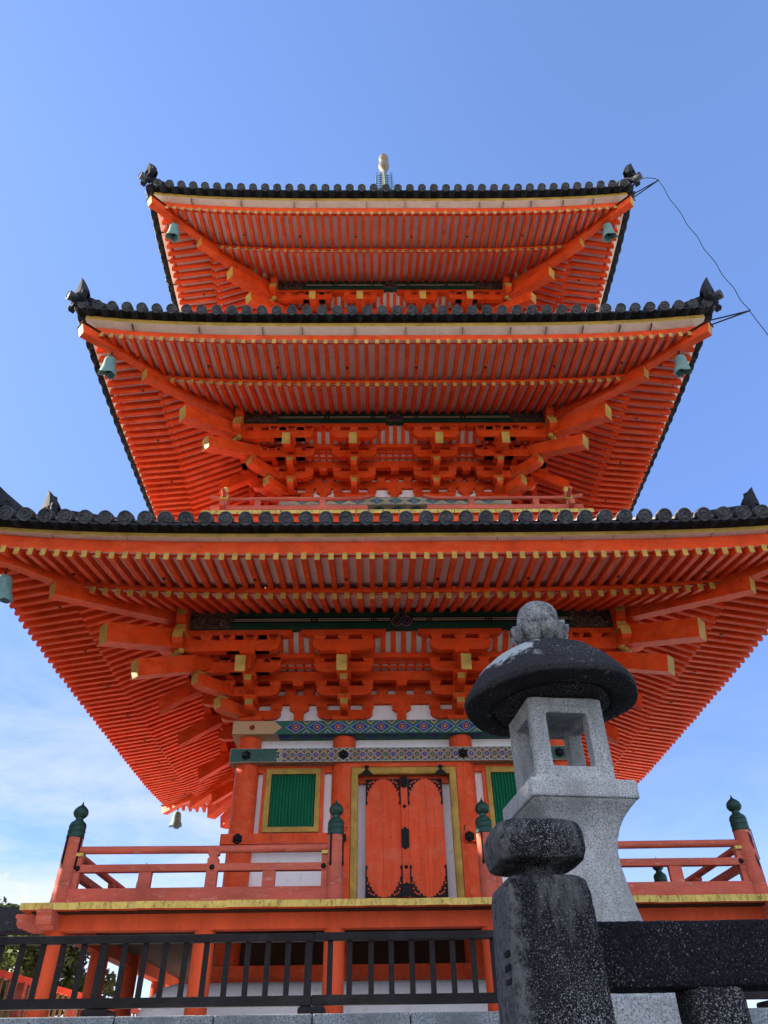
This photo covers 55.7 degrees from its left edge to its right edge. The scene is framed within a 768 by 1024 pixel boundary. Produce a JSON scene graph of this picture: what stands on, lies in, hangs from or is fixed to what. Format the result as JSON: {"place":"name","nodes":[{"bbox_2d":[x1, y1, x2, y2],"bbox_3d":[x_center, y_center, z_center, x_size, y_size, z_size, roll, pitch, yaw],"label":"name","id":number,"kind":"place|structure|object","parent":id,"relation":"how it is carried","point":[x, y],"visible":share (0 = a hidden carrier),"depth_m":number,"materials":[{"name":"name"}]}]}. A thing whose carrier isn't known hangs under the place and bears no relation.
{"place":"outdoors","nodes":[
{"label":"outdoors","id":0,"kind":"place"},
{"bbox_2d":[0,907,40,934],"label":"roof","id":1,"kind":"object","parent":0,"point":[8,921],"visible":0.5,"depth_m":11.05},
{"bbox_2d":[0,0,767,1016],"label":"sky","id":2,"kind":"structure","parent":0,"point":[93,93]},
{"label":"approach path","id":3,"kind":"structure","parent":0,"visible":0},
{"bbox_2d":[464,601,681,1023],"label":"stone lantern","id":4,"kind":"object","parent":3,"relation":"on","point":[542,682],"visible":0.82,"depth_m":4.19,"materials":[{"name":"grey stone"}]},
{"bbox_2d":[484,818,767,1023],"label":"stone fence","id":5,"kind":"object","parent":3,"relation":"on","point":[563,955],"visible":1,"depth_m":1.86,"materials":[{"name":"grey stone"}]},
{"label":"terrace","id":6,"kind":"structure","parent":0,"visible":0},
{"bbox_2d":[0,896,116,1017],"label":"evergreen tree","id":7,"kind":"object","parent":6,"relation":"on","point":[69,965],"visible":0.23,"depth_m":17.97,"materials":[{"name":"green plant"}]},
{"bbox_2d":[0,969,139,1017],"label":"red railing","id":8,"kind":"object","parent":6,"relation":"on","point":[24,982],"visible":0.24,"depth_m":12.80,"materials":[{"name":"paint"}]},
{"bbox_2d":[0,153,767,1017],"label":"pagoda","id":9,"kind":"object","parent":6,"relation":"on","point":[392,455],"visible":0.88,"depth_m":13.14,"materials":[{"name":"orange paint"}]},
{"bbox_2d":[0,568,12,603],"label":"wind bell","id":10,"kind":"object","parent":9,"relation":"hanging from","point":[6,594],"visible":1,"depth_m":10.96,"materials":[{"name":"teal metal"}]},
{"bbox_2d":[98,352,115,378],"bbox_3d":[-5.546,-2.934,14.719,0.332,0.551,0.372,30,-48,-33],"label":"wind bell","id":11,"kind":"object","parent":9,"relation":"hanging from","point":[108,369],"visible":1,"depth_m":14.60,"materials":[{"name":"teal metal"}]},
{"bbox_2d":[165,222,179,241],"bbox_3d":[-5.301,-7.072,18.381,0.335,0.552,0.369,29,-47,-32],"label":"wind bell","id":12,"kind":"object","parent":9,"relation":"hanging from","point":[172,234],"visible":1,"depth_m":18.29,"materials":[{"name":"teal metal"}]},
{"bbox_2d":[169,808,181,828],"bbox_3d":[-5.842,8.616,20.507,0.333,0.522,0.333,-32,-48,33],"label":"wind bell","id":13,"kind":"object","parent":9,"relation":"hanging from","point":[175,823],"visible":1,"depth_m":20.41,"materials":[{"name":"grey metal"}]},
{"bbox_2d":[258,766,324,833],"bbox_3d":[-1.546,4.869,12.270,1.050,1.140,0.120,0,-38,-1],"label":"window","id":14,"kind":"structure","parent":9,"relation":"in","point":[295,803],"depth_m":12.28,"materials":[{"name":"paint"}]},
{"bbox_2d":[343,762,470,898],"bbox_3d":[0.347,5.330,11.805,2.000,2.483,0.265,0,-38,-1],"label":"door","id":15,"kind":"structure","parent":9,"relation":"in","point":[408,796],"depth_m":11.89,"materials":[{"name":"paint"}]},
{"bbox_2d":[481,764,534,828],"bbox_3d":[2.223,4.849,12.319,1.050,1.140,0.120,0,-38,-1],"label":"window","id":16,"kind":"structure","parent":9,"relation":"in","point":[498,780],"depth_m":12.43,"materials":[{"name":"paint"}]},
{"bbox_2d":[602,222,616,241],"bbox_3d":[5.693,-7.130,18.523,0.335,0.552,0.369,-29,-46,31],"label":"wind bell","id":17,"kind":"object","parent":9,"relation":"hanging from","point":[609,233],"visible":1,"depth_m":18.42,"materials":[{"name":"teal metal"}]},
{"bbox_2d":[673,350,691,377],"bbox_3d":[6.052,-2.993,14.868,0.344,0.554,0.361,-30,-47,31],"label":"wind bell","id":18,"kind":"object","parent":9,"relation":"hanging from","point":[682,367],"visible":1,"depth_m":14.76,"materials":[{"name":"teal metal"}]},
{"bbox_2d":[643,177,767,334],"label":"lightning wire","id":19,"kind":"object","parent":9,"relation":"attached to","point":[708,254],"visible":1,"depth_m":16.03,"materials":[{"name":"black metal"}]},
{"bbox_2d":[0,930,767,1016],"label":"wooden fence","id":20,"kind":"object","parent":6,"relation":"on","point":[94,1005],"visible":0.59,"depth_m":7.67,"materials":[{"name":"grey paint"}]},
{"bbox_2d":[0,1008,767,1023],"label":"stone kerb","id":21,"kind":"structure","parent":6,"relation":"on","point":[759,1015],"depth_m":7.00,"materials":[{"name":"stone"}]}
]}

